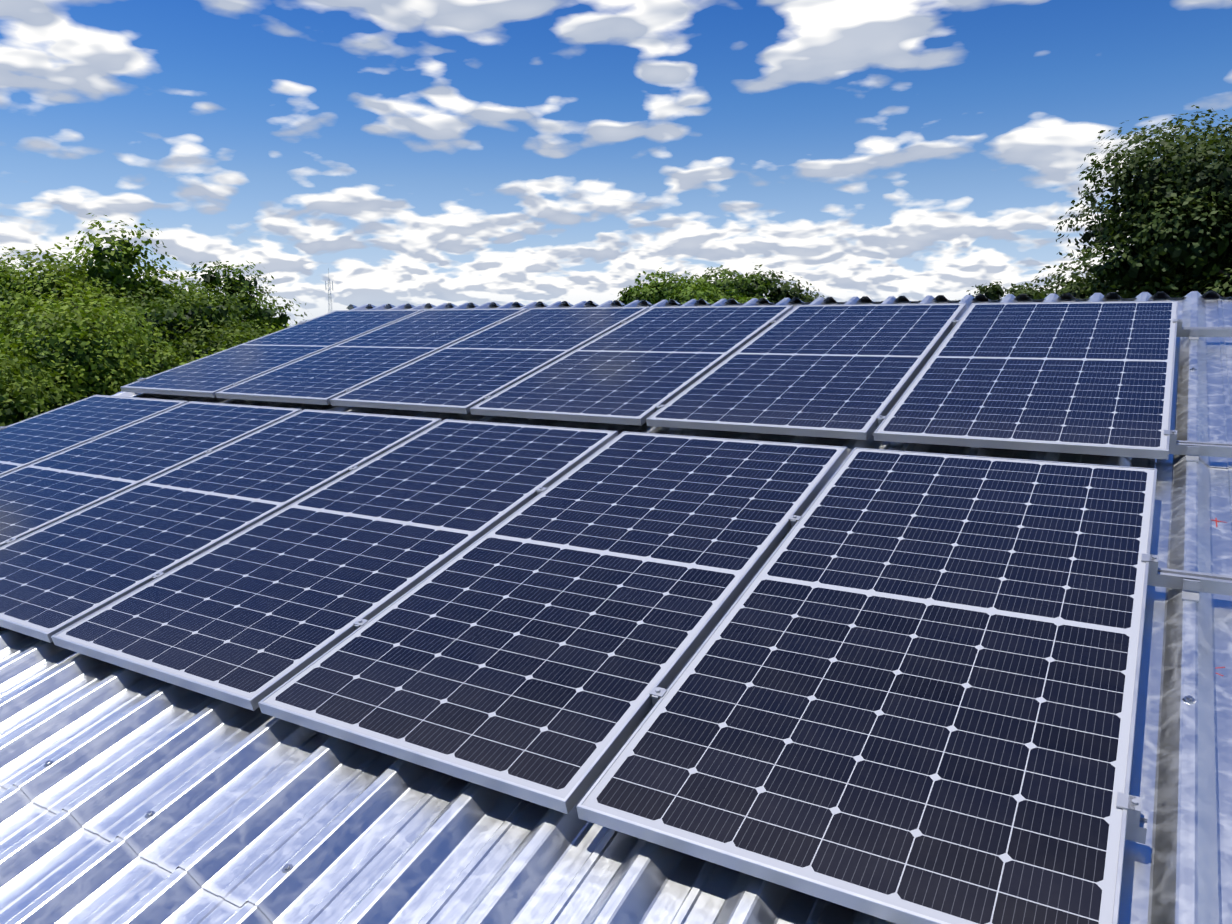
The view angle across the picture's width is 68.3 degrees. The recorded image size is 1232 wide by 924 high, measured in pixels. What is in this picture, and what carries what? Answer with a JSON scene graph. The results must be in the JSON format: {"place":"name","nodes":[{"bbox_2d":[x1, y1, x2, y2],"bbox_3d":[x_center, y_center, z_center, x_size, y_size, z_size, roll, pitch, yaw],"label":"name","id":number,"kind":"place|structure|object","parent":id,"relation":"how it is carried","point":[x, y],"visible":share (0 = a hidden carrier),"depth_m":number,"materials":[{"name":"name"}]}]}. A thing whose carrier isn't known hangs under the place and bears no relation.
{"place":"outdoors","nodes":[
{"label":"outdoors","id":0,"kind":"place"},
{"bbox_2d":[0,340,69,421],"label":"tree","id":1,"kind":"object","parent":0,"point":[28,390],"visible":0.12,"depth_m":10.21,"materials":[{"name":"green plant"}]},
{"bbox_2d":[0,246,94,313],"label":"tree","id":2,"kind":"object","parent":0,"point":[3,255],"visible":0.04,"depth_m":42.96,"materials":[{"name":"green plant"}]},
{"bbox_2d":[0,258,164,353],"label":"tree","id":3,"kind":"object","parent":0,"point":[5,294],"visible":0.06,"depth_m":19.92,"materials":[{"name":"green plant"}]},
{"bbox_2d":[0,283,260,426],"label":"tree","id":4,"kind":"object","parent":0,"point":[92,359],"depth_m":12.31,"materials":[{"name":"green plant"}]},
{"bbox_2d":[0,213,295,340],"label":"tree","id":5,"kind":"object","parent":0,"point":[116,264],"depth_m":26.65,"materials":[{"name":"green plant"}]},
{"bbox_2d":[124,260,306,339],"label":"tree","id":6,"kind":"object","parent":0,"point":[232,287],"depth_m":41.97,"materials":[{"name":"green plant"}]},
{"bbox_2d":[0,0,1231,325],"label":"sky","id":7,"kind":"structure","parent":0,"point":[414,152],"materials":[{"name":"blue"}]},
{"bbox_2d":[950,281,1046,300],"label":"tree","id":8,"kind":"object","parent":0,"point":[995,292],"visible":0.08,"depth_m":71.02,"materials":[{"name":"green plant"}]},
{"bbox_2d":[1006,278,1094,296],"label":"tree","id":9,"kind":"object","parent":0,"point":[1012,290],"visible":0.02,"depth_m":76.51,"materials":[{"name":"green plant"}]},
{"bbox_2d":[1031,105,1231,299],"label":"tree","id":10,"kind":"object","parent":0,"point":[1175,199],"depth_m":21.19,"materials":[{"name":"green plant"}]},
{"bbox_3d":[1.464,2.709,6.864,8.900,7.683,15.433,5,10,31],"label":"building body","id":11,"kind":"object","parent":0,"visible":0},
{"bbox_2d":[0,291,1231,923],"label":"roof sheet","id":12,"kind":"object","parent":11,"relation":"on","point":[246,805],"visible":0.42,"depth_m":2.22,"materials":[{"name":"silver metal"}]},
{"bbox_2d":[44,367,1196,872],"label":"roof screws","id":13,"kind":"object","parent":12,"relation":"on","point":[290,867],"visible":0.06,"depth_m":2.14,"materials":[{"name":"silver metal"}]},
{"bbox_2d":[254,330,1199,602],"bbox_3d":[-0.561,-0.161,4.585,5.920,0.040,3.576,5,26,31],"label":"rail feet","id":14,"kind":"object","parent":12,"relation":"on","point":[1190,590],"visible":0.1,"depth_m":2.54,"materials":[{"name":"silver metal"}]},
{"bbox_2d":[644,327,1231,843],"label":"mounting rails","id":15,"kind":"object","parent":12,"relation":"on","point":[1208,581],"visible":0.17,"depth_m":2.57,"materials":[{"name":"silver metal"}]},
{"bbox_2d":[0,395,187,475],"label":"solar panel","id":16,"kind":"object","parent":15,"relation":"attached to","point":[28,441],"visible":0.86,"depth_m":5.66,"materials":[{"name":"blue glass"}]},
{"bbox_2d":[0,401,301,546],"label":"solar panel","id":17,"kind":"object","parent":15,"relation":"on","point":[38,495],"visible":0.92,"depth_m":4.86,"materials":[{"name":"blue glass"}]},
{"bbox_2d":[0,409,441,642],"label":"solar panel","id":18,"kind":"object","parent":15,"relation":"on","point":[61,574],"visible":0.9,"depth_m":4.00,"materials":[{"name":"blue glass"}]},
{"bbox_2d":[120,309,423,397],"bbox_3d":[-2.559,-0.885,7.012,1.040,0.036,2.090,5,26,31],"label":"solar panel","id":19,"kind":"object","parent":15,"relation":"attached to","point":[210,375],"visible":0.92,"depth_m":6.82,"materials":[{"name":"blue glass"}]},
{"bbox_2d":[51,419,617,710],"bbox_3d":[-0.955,0.241,3.641,1.040,0.036,2.090,5,26,31],"label":"solar panel","id":20,"kind":"object","parent":15,"relation":"on","point":[250,617],"visible":1,"depth_m":3.34,"materials":[{"name":"blue glass"}]},
{"bbox_2d":[215,308,527,404],"bbox_3d":[-1.643,-0.802,6.466,1.040,0.036,2.090,5,26,31],"label":"solar panel","id":21,"kind":"object","parent":15,"relation":"on","point":[323,377],"visible":0.96,"depth_m":6.26,"materials":[{"name":"blue glass"}]},
{"bbox_2d":[330,307,649,413],"bbox_3d":[-0.725,-0.720,5.922,1.040,0.037,2.090,5,26,31],"label":"solar panel","id":22,"kind":"object","parent":15,"relation":"on","point":[464,375],"visible":0.96,"depth_m":5.70,"materials":[{"name":"blue glass"}]},
{"bbox_2d":[258,431,847,813],"bbox_3d":[-0.037,0.323,3.098,1.040,0.036,2.090,5,26,31],"label":"solar panel","id":23,"kind":"object","parent":15,"relation":"on","point":[538,648],"visible":1,"depth_m":2.75,"materials":[{"name":"blue glass"}]},
{"bbox_2d":[470,305,792,424],"bbox_3d":[0.191,-0.637,5.375,1.040,0.036,2.090,5,26,31],"label":"solar panel","id":24,"kind":"object","parent":15,"relation":"on","point":[637,369],"visible":0.96,"depth_m":5.13,"materials":[{"name":"blue glass"}]},
{"bbox_2d":[646,303,965,439],"bbox_3d":[1.108,-0.554,4.830,1.040,0.036,2.090,5,26,31],"label":"solar panel","id":25,"kind":"object","parent":15,"relation":"on","point":[841,371],"visible":1,"depth_m":4.57,"materials":[{"name":"blue glass"}]},
{"bbox_2d":[576,448,1156,923],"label":"solar panel","id":26,"kind":"object","parent":15,"relation":"on","point":[902,688],"visible":1,"depth_m":2.16,"materials":[{"name":"glass"}]},
{"bbox_2d":[0,319,1182,826],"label":"panel clamps","id":27,"kind":"object","parent":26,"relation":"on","point":[1130,805],"visible":0.75,"depth_m":2.58,"materials":[{"name":"silver metal"}]},
{"bbox_2d":[874,301,1178,459],"bbox_3d":[2.026,-0.472,4.285,1.040,0.037,2.090,5,26,31],"label":"solar panel","id":28,"kind":"object","parent":15,"relation":"on","point":[1093,378],"visible":1,"depth_m":4.00,"materials":[{"name":"blue glass"}]},
{"bbox_2d":[1210,518,1226,675],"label":"chalk marks","id":29,"kind":"object","parent":12,"relation":"on","point":[1217,526],"visible":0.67,"depth_m":2.92,"materials":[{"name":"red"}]},
{"bbox_2d":[346,291,1231,309],"bbox_3d":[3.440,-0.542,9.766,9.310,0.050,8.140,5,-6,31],"label":"ridge cap","id":30,"kind":"object","parent":11,"relation":"on","point":[1207,294],"visible":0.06,"depth_m":6.27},
{"label":"ground","id":31,"kind":"structure","parent":0,"visible":0},
{"bbox_2d":[0,281,273,373],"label":"tree","id":32,"kind":"object","parent":31,"relation":"on","point":[200,309],"depth_m":18.91,"materials":[{"name":"green plant"}]},
{"bbox_2d":[325,268,332,312],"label":"lattice mast","id":33,"kind":"object","parent":31,"relation":"on","point":[328,283],"visible":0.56,"depth_m":234.65,"materials":[{"name":"grey metal"}]},
{"bbox_2d":[617,285,639,304],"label":"tree","id":34,"kind":"object","parent":31,"relation":"on","point":[624,298],"visible":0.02,"depth_m":78.50,"materials":[{"name":"green plant"}]},
{"bbox_2d":[622,265,775,303],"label":"tree","id":35,"kind":"object","parent":31,"relation":"on","point":[652,292],"visible":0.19,"depth_m":59.39,"materials":[{"name":"green plant"}]},
{"bbox_2d":[662,269,769,303],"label":"tree","id":36,"kind":"object","parent":31,"relation":"on","point":[688,291],"visible":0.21,"depth_m":52.14,"materials":[{"name":"green plant"}]},
{"bbox_2d":[731,264,824,302],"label":"tree","id":37,"kind":"object","parent":31,"relation":"on","point":[784,290],"visible":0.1,"depth_m":63.03,"materials":[{"name":"green plant"}]}
]}

